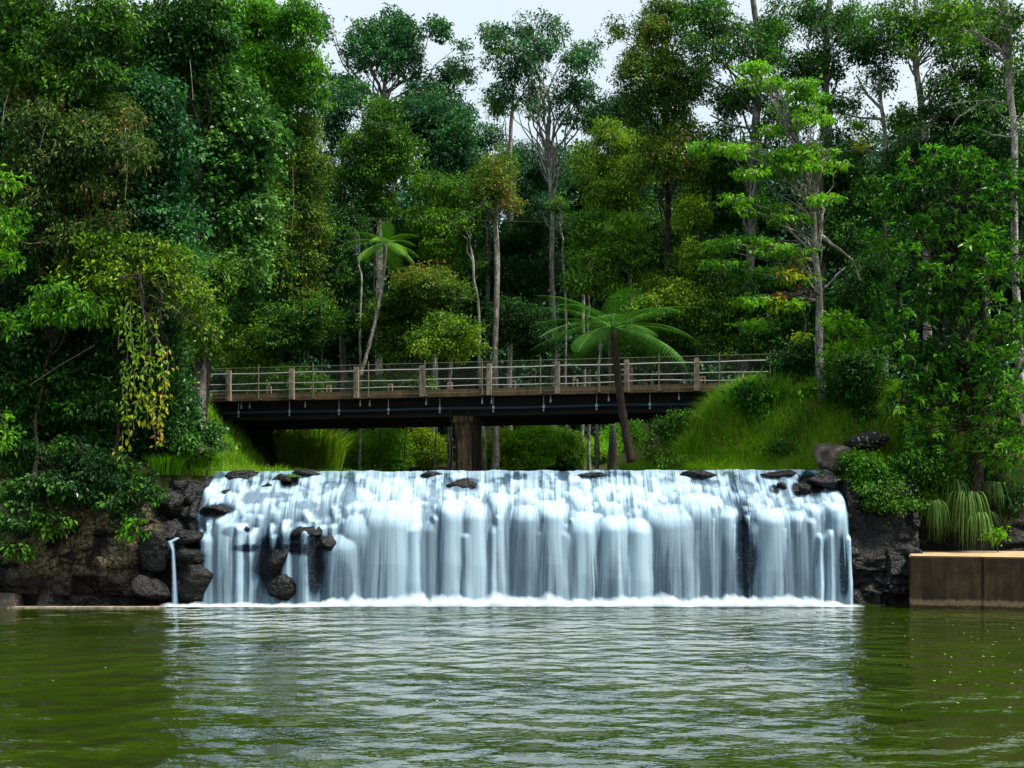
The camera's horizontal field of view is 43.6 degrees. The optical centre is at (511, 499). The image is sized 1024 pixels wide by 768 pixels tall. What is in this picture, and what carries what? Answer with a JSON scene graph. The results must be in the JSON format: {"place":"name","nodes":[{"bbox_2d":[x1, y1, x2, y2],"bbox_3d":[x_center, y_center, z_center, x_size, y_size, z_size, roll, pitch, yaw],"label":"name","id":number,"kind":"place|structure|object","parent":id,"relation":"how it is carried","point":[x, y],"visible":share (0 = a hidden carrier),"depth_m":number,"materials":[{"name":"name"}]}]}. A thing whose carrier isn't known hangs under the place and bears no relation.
{"place":"outdoors","nodes":[
{"label":"outdoors","id":0,"kind":"place"},
{"bbox_2d":[0,604,1023,767],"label":"pool water","id":1,"kind":"structure","parent":0,"point":[558,687],"depth_m":22.53,"materials":[{"name":"liquid"}]},
{"bbox_2d":[165,594,858,606],"bbox_3d":[-0.008,3.016,39.476,21.838,0.544,0.616,0,0,0],"label":"foam","id":2,"kind":"object","parent":1,"relation":"on","point":[421,600],"visible":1,"depth_m":39.24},
{"bbox_2d":[0,475,1023,605],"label":"rock face","id":3,"kind":"object","parent":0,"point":[93,562],"visible":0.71,"depth_m":40.31},
{"bbox_2d":[0,476,79,516],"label":"creeper","id":4,"kind":"object","parent":3,"relation":"attached to","point":[13,492],"visible":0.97,"depth_m":39.15,"materials":[{"name":"green plant"}]},
{"bbox_2d":[24,506,80,542],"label":"creeper","id":5,"kind":"object","parent":3,"relation":"attached to","point":[44,522],"visible":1,"depth_m":39.14,"materials":[{"name":"green plant"}]},
{"bbox_2d":[0,433,114,510],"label":"creeper","id":6,"kind":"object","parent":3,"relation":"attached to","point":[30,448],"visible":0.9,"depth_m":39.85,"materials":[{"name":"green plant"}]},
{"bbox_2d":[18,458,125,511],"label":"creeper","id":7,"kind":"object","parent":3,"relation":"attached to","point":[53,479],"visible":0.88,"depth_m":39.31,"materials":[{"name":"green plant"}]},
{"bbox_2d":[47,476,117,512],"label":"creeper","id":8,"kind":"object","parent":3,"relation":"attached to","point":[81,497],"visible":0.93,"depth_m":39.24,"materials":[{"name":"green plant"}]},
{"bbox_2d":[109,479,173,510],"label":"creeper","id":9,"kind":"object","parent":3,"relation":"on","point":[139,493],"visible":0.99,"depth_m":39.64,"materials":[{"name":"green plant"}]},
{"bbox_2d":[130,574,169,603],"bbox_3d":[-11.186,2.765,39.630,1.210,0.926,0.743,0,0,0],"label":"rock","id":10,"kind":"object","parent":3,"relation":"on","point":[145,588],"visible":1,"depth_m":39.46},
{"bbox_2d":[137,530,167,572],"bbox_3d":[-11.177,1.600,39.996,0.915,1.362,0.613,0,0,0],"label":"rock","id":11,"kind":"object","parent":3,"relation":"on","point":[153,551],"visible":0.97,"depth_m":39.75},
{"bbox_2d":[107,401,217,475],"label":"shrub","id":12,"kind":"object","parent":3,"relation":"on","point":[184,440],"visible":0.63,"depth_m":41.63,"materials":[{"name":"green plant"}]},
{"bbox_2d":[168,564,212,604],"bbox_3d":[-10.102,2.660,40.012,1.532,1.460,0.934,0,0,14],"label":"rock","id":13,"kind":"object","parent":3,"relation":"on","point":[193,581],"visible":0.81,"depth_m":39.67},
{"bbox_2d":[851,480,930,517],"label":"creeper","id":14,"kind":"object","parent":3,"relation":"attached to","point":[882,498],"visible":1,"depth_m":40.77,"materials":[{"name":"green plant"}]},
{"bbox_2d":[896,464,977,521],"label":"creeper","id":15,"kind":"object","parent":3,"relation":"attached to","point":[923,487],"visible":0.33,"depth_m":42.07,"materials":[{"name":"green plant"}]},
{"bbox_2d":[922,465,1023,532],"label":"creeper","id":16,"kind":"object","parent":3,"relation":"attached to","point":[1013,500],"visible":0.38,"depth_m":43.06,"materials":[{"name":"green plant"}]},
{"bbox_2d":[0,383,1023,539],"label":"ground","id":17,"kind":"structure","parent":0,"point":[267,453],"depth_m":45.29,"materials":[{"name":"plant"}]},
{"bbox_2d":[0,163,41,457],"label":"rainforest tree","id":18,"kind":"object","parent":17,"relation":"on","point":[6,259],"visible":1,"depth_m":38.91,"materials":[{"name":"green plant"}]},
{"bbox_2d":[13,276,119,477],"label":"rainforest tree","id":19,"kind":"object","parent":17,"relation":"on","point":[88,308],"visible":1,"depth_m":39.46,"materials":[{"name":"green plant"}]},
{"bbox_2d":[0,0,150,441],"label":"rainforest tree","id":20,"kind":"object","parent":17,"relation":"on","point":[42,37],"visible":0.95,"depth_m":42.05,"materials":[{"name":"green plant"}]},
{"bbox_2d":[0,76,172,427],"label":"rainforest tree","id":21,"kind":"object","parent":17,"relation":"on","point":[71,171],"visible":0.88,"depth_m":40.98,"materials":[{"name":"green plant"}]},
{"bbox_2d":[0,262,195,454],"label":"rainforest tree","id":22,"kind":"object","parent":17,"relation":"on","point":[60,410],"visible":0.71,"depth_m":41.25,"materials":[{"name":"green plant"}]},
{"bbox_2d":[23,222,231,463],"bbox_3d":[-12.377,-5.016,40.929,6.748,7.868,3.596,0,0,0],"label":"creeper tree","id":23,"kind":"object","parent":17,"relation":"on","point":[171,284],"visible":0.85,"depth_m":40.43,"materials":[{"name":"green plant"}]},
{"bbox_2d":[112,296,178,459],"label":"hanging vine","id":24,"kind":"object","parent":23,"relation":"hanging from","point":[149,380],"visible":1,"depth_m":38.82,"materials":[{"name":"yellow plant"}]},
{"bbox_2d":[102,57,234,447],"bbox_3d":[-12.456,-8.271,44.667,5.282,13.850,4.778,0,0,0],"label":"rainforest tree","id":25,"kind":"object","parent":17,"relation":"on","point":[162,188],"visible":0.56,"depth_m":43.69,"materials":[{"name":"green plant"}]},
{"bbox_2d":[100,0,265,452],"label":"rainforest tree","id":26,"kind":"object","parent":17,"relation":"on","point":[176,27],"visible":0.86,"depth_m":46.28,"materials":[{"name":"green plant"}]},
{"bbox_2d":[127,303,240,453],"bbox_3d":[-10.970,-3.895,43.140,3.961,5.743,3.006,0,0,0],"label":"shrub","id":27,"kind":"object","parent":17,"relation":"on","point":[176,354],"visible":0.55,"depth_m":42.53,"materials":[{"name":"green plant"}]},
{"bbox_2d":[177,237,251,368],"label":"shrub","id":28,"kind":"object","parent":17,"relation":"on","point":[219,274],"visible":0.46,"depth_m":46.52,"materials":[{"name":"green plant"}]},
{"bbox_2d":[176,53,300,450],"bbox_3d":[-10.932,-9.521,48.898,5.309,15.735,5.068,0,0,-23],"label":"rainforest tree","id":29,"kind":"object","parent":17,"relation":"on","point":[247,146],"visible":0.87,"depth_m":47.92,"materials":[{"name":"green plant"}]},
{"bbox_2d":[212,319,284,393],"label":"shrub","id":30,"kind":"object","parent":17,"relation":"on","point":[239,353],"visible":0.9,"depth_m":62.73,"materials":[{"name":"green plant"}]},
{"bbox_2d":[113,390,389,476],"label":"grass","id":31,"kind":"structure","parent":17,"relation":"on","point":[247,462],"depth_m":52.13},
{"bbox_2d":[236,175,325,445],"bbox_3d":[-11.743,-9.472,63.486,5.273,13.936,5.472,0,0,0],"label":"tree","id":32,"kind":"object","parent":17,"relation":"on","point":[285,266],"visible":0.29,"depth_m":62.15,"materials":[{"name":"green plant"}]},
{"bbox_2d":[224,357,337,393],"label":"shrub","id":33,"kind":"object","parent":17,"relation":"on","point":[303,377],"visible":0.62,"depth_m":62.62,"materials":[{"name":"green plant"}]},
{"bbox_2d":[230,0,340,464],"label":"rainforest tree","id":34,"kind":"object","parent":17,"relation":"on","point":[268,60],"visible":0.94,"depth_m":62.40,"materials":[{"name":"green plant"}]},
{"bbox_2d":[238,284,351,469],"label":"tree","id":35,"kind":"object","parent":17,"relation":"on","point":[278,330],"visible":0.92,"depth_m":62.09,"materials":[{"name":"green plant"}]},
{"bbox_2d":[265,106,341,431],"bbox_3d":[-10.733,-10.232,63.382,4.315,19.111,4.720,0,0,-24],"label":"rainforest tree","id":36,"kind":"object","parent":17,"relation":"on","point":[315,163],"visible":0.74,"depth_m":62.86,"materials":[{"name":"green plant"}]},
{"bbox_2d":[261,254,350,434],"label":"tree","id":37,"kind":"object","parent":17,"relation":"on","point":[302,295],"visible":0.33,"depth_m":63.20,"materials":[{"name":"green plant"}]},
{"bbox_2d":[272,429,359,470],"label":"grass clump","id":38,"kind":"object","parent":17,"relation":"on","point":[322,451],"visible":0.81,"depth_m":62.54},
{"bbox_2d":[302,164,371,429],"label":"tree","id":39,"kind":"object","parent":17,"relation":"on","point":[340,265],"visible":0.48,"depth_m":65.30,"materials":[{"name":"green plant"}]},
{"bbox_2d":[322,247,377,379],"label":"shrub","id":40,"kind":"object","parent":17,"relation":"on","point":[352,305],"visible":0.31,"depth_m":69.52,"materials":[{"name":"green plant"}]},
{"bbox_2d":[315,75,385,469],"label":"rainforest tree","id":41,"kind":"object","parent":17,"relation":"on","point":[336,118],"visible":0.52,"depth_m":69.86,"materials":[{"name":"green plant"}]},
{"bbox_2d":[334,428,379,471],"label":"shrub","id":42,"kind":"object","parent":17,"relation":"on","point":[351,460],"visible":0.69,"depth_m":66.59,"materials":[{"name":"green plant"}]},
{"bbox_2d":[337,199,380,470],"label":"slender tree","id":43,"kind":"object","parent":17,"relation":"on","point":[354,222],"visible":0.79,"depth_m":65.94,"materials":[{"name":"green plant"}]},
{"bbox_2d":[325,91,430,468],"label":"rainforest tree","id":44,"kind":"object","parent":17,"relation":"on","point":[386,149],"visible":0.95,"depth_m":66.98,"materials":[{"name":"green plant"}]},
{"bbox_2d":[341,221,420,380],"bbox_3d":[-6.378,-9.537,62.537,3.909,7.427,4.144,0,0,0],"label":"tree fern","id":45,"kind":"object","parent":17,"relation":"on","point":[384,250],"visible":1,"depth_m":62.34,"materials":[{"name":"green plant"}]},
{"bbox_2d":[349,280,434,470],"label":"shrub","id":46,"kind":"object","parent":17,"relation":"on","point":[395,315],"visible":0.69,"depth_m":65.61,"materials":[{"name":"green plant"}]},
{"bbox_2d":[339,362,444,468],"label":"shrub","id":47,"kind":"object","parent":17,"relation":"on","point":[413,375],"visible":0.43,"depth_m":65.33,"materials":[{"name":"green plant"}]},
{"bbox_2d":[362,428,423,471],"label":"shrub","id":48,"kind":"object","parent":17,"relation":"on","point":[392,450],"visible":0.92,"depth_m":67.25,"materials":[{"name":"green plant"}]},
{"bbox_2d":[311,2,482,429],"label":"rainforest tree","id":49,"kind":"object","parent":17,"relation":"on","point":[395,50],"visible":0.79,"depth_m":76.78,"materials":[{"name":"green plant"}]},
{"bbox_2d":[376,206,438,427],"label":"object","id":50,"kind":"object","parent":17,"relation":"on","point":[411,239],"visible":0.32,"depth_m":73.15,"materials":[{"name":"green plant"}]},
{"bbox_2d":[402,427,453,470],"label":"shrub","id":51,"kind":"object","parent":17,"relation":"on","point":[425,440],"visible":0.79,"depth_m":68.18,"materials":[{"name":"green plant"}]},
{"bbox_2d":[386,258,480,470],"bbox_3d":[-4.050,-6.293,63.909,5.077,11.677,4.814,0,0,0],"label":"shrub","id":52,"kind":"object","parent":17,"relation":"on","point":[431,288],"visible":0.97,"depth_m":63.39,"materials":[{"name":"green plant"}]},
{"bbox_2d":[108,351,770,470],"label":"road bridge","id":53,"kind":"structure","parent":17,"relation":"on","point":[467,414],"depth_m":53.12,"materials":[{"name":"wood"}]},
{"bbox_2d":[387,87,492,464],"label":"rainforest tree","id":54,"kind":"object","parent":17,"relation":"on","point":[450,130],"visible":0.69,"depth_m":70.38,"materials":[{"name":"green plant"}]},
{"bbox_2d":[398,308,496,476],"bbox_3d":[-3.056,-4.605,59.868,4.705,8.929,4.173,0,0,0],"label":"shrub","id":55,"kind":"object","parent":17,"relation":"on","point":[434,339],"visible":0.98,"depth_m":59.11,"materials":[{"name":"green plant"}]},
{"bbox_2d":[398,162,499,476],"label":"rainforest tree","id":56,"kind":"object","parent":17,"relation":"on","point":[448,247],"visible":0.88,"depth_m":66.06,"materials":[{"name":"green plant"}]},
{"bbox_2d":[445,200,486,470],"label":"slender tree","id":57,"kind":"object","parent":17,"relation":"on","point":[461,223],"visible":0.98,"depth_m":64.92,"materials":[{"name":"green plant"}]},
{"bbox_2d":[461,142,529,469],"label":"rainforest tree","id":58,"kind":"object","parent":17,"relation":"on","point":[485,187],"visible":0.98,"depth_m":65.77,"materials":[{"name":"green plant"}]},
{"bbox_2d":[474,22,527,430],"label":"rainforest tree","id":59,"kind":"object","parent":17,"relation":"on","point":[499,53],"visible":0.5,"depth_m":79.36,"materials":[{"name":"green plant"}]},
{"bbox_2d":[481,426,526,474],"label":"shrub","id":60,"kind":"object","parent":17,"relation":"on","point":[506,459],"visible":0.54,"depth_m":68.22,"materials":[{"name":"green plant"}]},
{"bbox_2d":[0,4,1023,460],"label":"distant forest","id":61,"kind":"object","parent":17,"relation":"on","point":[330,350],"visible":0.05,"depth_m":87.91,"materials":[{"name":"green plant"}]},
{"bbox_2d":[463,116,565,438],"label":"rainforest tree","id":62,"kind":"object","parent":17,"relation":"on","point":[521,151],"visible":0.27,"depth_m":85.48,"materials":[{"name":"green plant"}]},
{"bbox_2d":[481,293,563,432],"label":"tree","id":63,"kind":"object","parent":17,"relation":"on","point":[515,318],"visible":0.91,"depth_m":73.07,"materials":[{"name":"green plant"}]},
{"bbox_2d":[470,208,577,427],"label":"tree","id":64,"kind":"object","parent":17,"relation":"on","point":[517,274],"visible":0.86,"depth_m":77.36,"materials":[{"name":"green plant"}]},
{"bbox_2d":[489,145,569,427],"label":"tree","id":65,"kind":"object","parent":17,"relation":"on","point":[533,180],"visible":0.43,"depth_m":83.16,"materials":[{"name":"green plant"}]},
{"bbox_2d":[499,425,575,475],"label":"shrub","id":66,"kind":"object","parent":17,"relation":"on","point":[536,440],"visible":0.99,"depth_m":68.17,"materials":[{"name":"green plant"}]},
{"bbox_2d":[475,5,607,429],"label":"rainforest tree","id":67,"kind":"object","parent":17,"relation":"on","point":[575,91],"visible":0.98,"depth_m":75.41,"materials":[{"name":"green plant"}]},
{"bbox_2d":[545,425,593,470],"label":"shrub","id":68,"kind":"object","parent":17,"relation":"on","point":[571,459],"visible":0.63,"depth_m":69.17,"materials":[{"name":"green plant"}]},
{"bbox_2d":[557,324,625,450],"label":"shrub","id":69,"kind":"object","parent":17,"relation":"on","point":[588,359],"visible":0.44,"depth_m":65.49,"materials":[{"name":"green plant"}]},
{"bbox_2d":[553,203,660,476],"bbox_3d":[4.643,-7.517,62.164,5.336,13.630,4.475,0,0,0],"label":"rainforest tree","id":70,"kind":"object","parent":17,"relation":"on","point":[625,253],"visible":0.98,"depth_m":61.57,"materials":[{"name":"green plant"}]},
{"bbox_2d":[561,111,660,475],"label":"rainforest tree","id":71,"kind":"object","parent":17,"relation":"on","point":[604,170],"visible":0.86,"depth_m":65.28,"materials":[{"name":"green plant"}]},
{"bbox_2d":[530,286,700,463],"bbox_3d":[3.794,-4.204,45.397,6.434,5.820,5.925,0,0,0],"label":"tree fern","id":72,"kind":"object","parent":17,"relation":"on","point":[626,436],"visible":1,"depth_m":45.38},
{"bbox_2d":[573,82,686,384],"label":"rainforest tree","id":73,"kind":"object","parent":17,"relation":"on","point":[608,105],"visible":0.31,"depth_m":73.52,"materials":[{"name":"green plant"}]},
{"bbox_2d":[605,418,688,463],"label":"weed","id":74,"kind":"object","parent":17,"relation":"on","point":[641,439],"visible":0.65,"depth_m":49.96,"materials":[{"name":"green plant"}]},
{"bbox_2d":[611,187,694,439],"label":"tree","id":75,"kind":"object","parent":17,"relation":"on","point":[651,211],"visible":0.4,"depth_m":65.00,"materials":[{"name":"green plant"}]},
{"bbox_2d":[619,328,687,452],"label":"shrub","id":76,"kind":"object","parent":17,"relation":"on","point":[630,352],"visible":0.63,"depth_m":61.72,"materials":[{"name":"green plant"}]},
{"bbox_2d":[600,0,717,445],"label":"rainforest tree","id":77,"kind":"object","parent":17,"relation":"on","point":[663,89],"visible":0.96,"depth_m":60.27,"materials":[{"name":"green plant"}]},
{"bbox_2d":[620,266,706,346],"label":"shrub","id":78,"kind":"object","parent":17,"relation":"on","point":[652,291],"visible":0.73,"depth_m":60.12,"materials":[{"name":"green plant"}]},
{"bbox_2d":[644,406,699,448],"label":"bush","id":79,"kind":"object","parent":17,"relation":"on","point":[661,424],"visible":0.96,"depth_m":49.98,"materials":[{"name":"green plant"}]},
{"bbox_2d":[646,132,742,357],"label":"rainforest tree","id":80,"kind":"object","parent":17,"relation":"on","point":[698,219],"visible":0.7,"depth_m":60.31,"materials":[{"name":"green plant"}]},
{"bbox_2d":[686,134,771,382],"bbox_3d":[10.430,-11.122,61.968,4.685,13.612,4.577,0,0,0],"label":"thicket","id":81,"kind":"object","parent":17,"relation":"on","point":[728,183],"visible":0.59,"depth_m":61.51,"materials":[{"name":"green plant"}]},
{"bbox_2d":[685,298,794,378],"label":"shrub","id":82,"kind":"object","parent":17,"relation":"on","point":[724,340],"visible":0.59,"depth_m":59.66,"materials":[{"name":"green plant"}]},
{"bbox_2d":[667,0,838,382],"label":"rainforest tree","id":83,"kind":"object","parent":17,"relation":"on","point":[760,33],"visible":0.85,"depth_m":59.50,"materials":[{"name":"green plant"}]},
{"bbox_2d":[685,58,860,401],"bbox_3d":[9.467,-9.424,46.522,6.389,13.400,3.193,0,0,0],"label":"layered tree","id":84,"kind":"object","parent":17,"relation":"on","point":[799,155],"visible":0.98,"depth_m":46.20,"materials":[{"name":"green plant"}]},
{"bbox_2d":[719,377,830,432],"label":"shrub","id":85,"kind":"object","parent":17,"relation":"on","point":[746,393],"visible":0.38,"depth_m":47.04,"materials":[{"name":"green plant"}]},
{"bbox_2d":[725,259,829,375],"bbox_3d":[12.415,-7.760,60.121,5.216,7.084,4.941,0,0,0],"label":"shrub","id":86,"kind":"object","parent":17,"relation":"on","point":[759,285],"visible":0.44,"depth_m":59.00,"materials":[{"name":"green plant"}]},
{"bbox_2d":[764,248,820,345],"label":"shrub","id":87,"kind":"object","parent":17,"relation":"on","point":[794,276],"visible":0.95,"depth_m":45.78,"materials":[{"name":"green plant"}]},
{"bbox_2d":[609,371,977,549],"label":"grass","id":88,"kind":"structure","parent":17,"relation":"on","point":[749,452],"depth_m":46.27,"materials":[{"name":"plant"}]},
{"bbox_2d":[764,335,834,381],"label":"shrub","id":89,"kind":"object","parent":17,"relation":"on","point":[799,357],"visible":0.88,"depth_m":47.99,"materials":[{"name":"green plant"}]},
{"bbox_2d":[767,256,850,374],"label":"thicket","id":90,"kind":"object","parent":17,"relation":"on","point":[796,325],"visible":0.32,"depth_m":58.66,"materials":[{"name":"green plant"}]},
{"bbox_2d":[813,443,851,472],"bbox_3d":[10.761,-1.387,42.670,1.319,1.017,1.049,0,0,29],"label":"boulder","id":91,"kind":"object","parent":17,"relation":"on","point":[824,454],"visible":0.84,"depth_m":42.33,"materials":[{"name":"stone"}]},
{"bbox_2d":[770,0,907,377],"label":"rainforest tree","id":92,"kind":"object","parent":17,"relation":"on","point":[863,41],"visible":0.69,"depth_m":58.06,"materials":[{"name":"green plant"}]},
{"bbox_2d":[793,147,891,277],"bbox_3d":[15.391,-10.263,59.717,4.581,11.964,5.262,0,0,0],"label":"thicket","id":93,"kind":"object","parent":17,"relation":"on","point":[840,186],"visible":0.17,"depth_m":58.85,"materials":[{"name":"green plant"}]},
{"bbox_2d":[815,304,885,361],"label":"shrub","id":94,"kind":"object","parent":17,"relation":"on","point":[843,324],"visible":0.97,"depth_m":44.19,"materials":[{"name":"green plant"}]},
{"bbox_2d":[809,338,906,426],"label":"shrub","id":95,"kind":"object","parent":17,"relation":"on","point":[849,376],"visible":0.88,"depth_m":45.43,"materials":[{"name":"green plant"}]},
{"bbox_2d":[823,250,912,379],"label":"shrub","id":96,"kind":"object","parent":17,"relation":"on","point":[852,293],"visible":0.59,"depth_m":47.47,"materials":[{"name":"green plant"}]},
{"bbox_2d":[832,448,910,496],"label":"shrub","id":97,"kind":"object","parent":17,"relation":"on","point":[862,469],"visible":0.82,"depth_m":41.46,"materials":[{"name":"green plant"}]},
{"bbox_2d":[828,61,935,376],"bbox_3d":[16.876,-11.744,58.089,5.167,16.706,4.068,0,0,0],"label":"rainforest tree","id":98,"kind":"object","parent":17,"relation":"on","point":[878,88],"visible":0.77,"depth_m":57.88,"materials":[{"name":"green plant"}]},
{"bbox_2d":[798,0,1023,330],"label":"rainforest tree","id":99,"kind":"object","parent":17,"relation":"on","point":[967,127],"visible":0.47,"depth_m":56.87,"materials":[{"name":"green plant"}]},
{"bbox_2d":[871,445,955,483],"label":"shrub","id":100,"kind":"object","parent":17,"relation":"on","point":[920,465],"visible":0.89,"depth_m":41.47,"materials":[{"name":"green plant"}]},
{"bbox_2d":[872,0,1000,370],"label":"rainforest tree","id":101,"kind":"object","parent":17,"relation":"on","point":[907,26],"visible":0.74,"depth_m":56.78,"materials":[{"name":"green plant"}]},
{"bbox_2d":[862,142,1023,499],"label":"broadleaf tree","id":102,"kind":"object","parent":17,"relation":"on","point":[970,246],"visible":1,"depth_m":41.79,"materials":[{"name":"green plant"}]},
{"bbox_2d":[909,551,1023,610],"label":"concrete platform","id":103,"kind":"structure","parent":17,"relation":"on","point":[978,580],"depth_m":38.59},
{"bbox_2d":[937,490,1003,548],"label":"rush clump","id":104,"kind":"object","parent":17,"relation":"on","point":[963,496],"visible":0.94,"depth_m":41.47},
{"bbox_2d":[920,0,1023,425],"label":"rainforest tree","id":105,"kind":"object","parent":17,"relation":"on","point":[1010,21],"visible":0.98,"depth_m":44.85,"materials":[{"name":"green plant"}]},
{"bbox_2d":[5,0,1023,230],"label":"sky","id":106,"kind":"structure","parent":0,"point":[584,16],"materials":[{"name":"white"}]},
{"bbox_2d":[199,469,852,604],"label":"waterfall","id":107,"kind":"structure","parent":0,"point":[387,544],"depth_m":40.09,"materials":[{"name":"liquid"}]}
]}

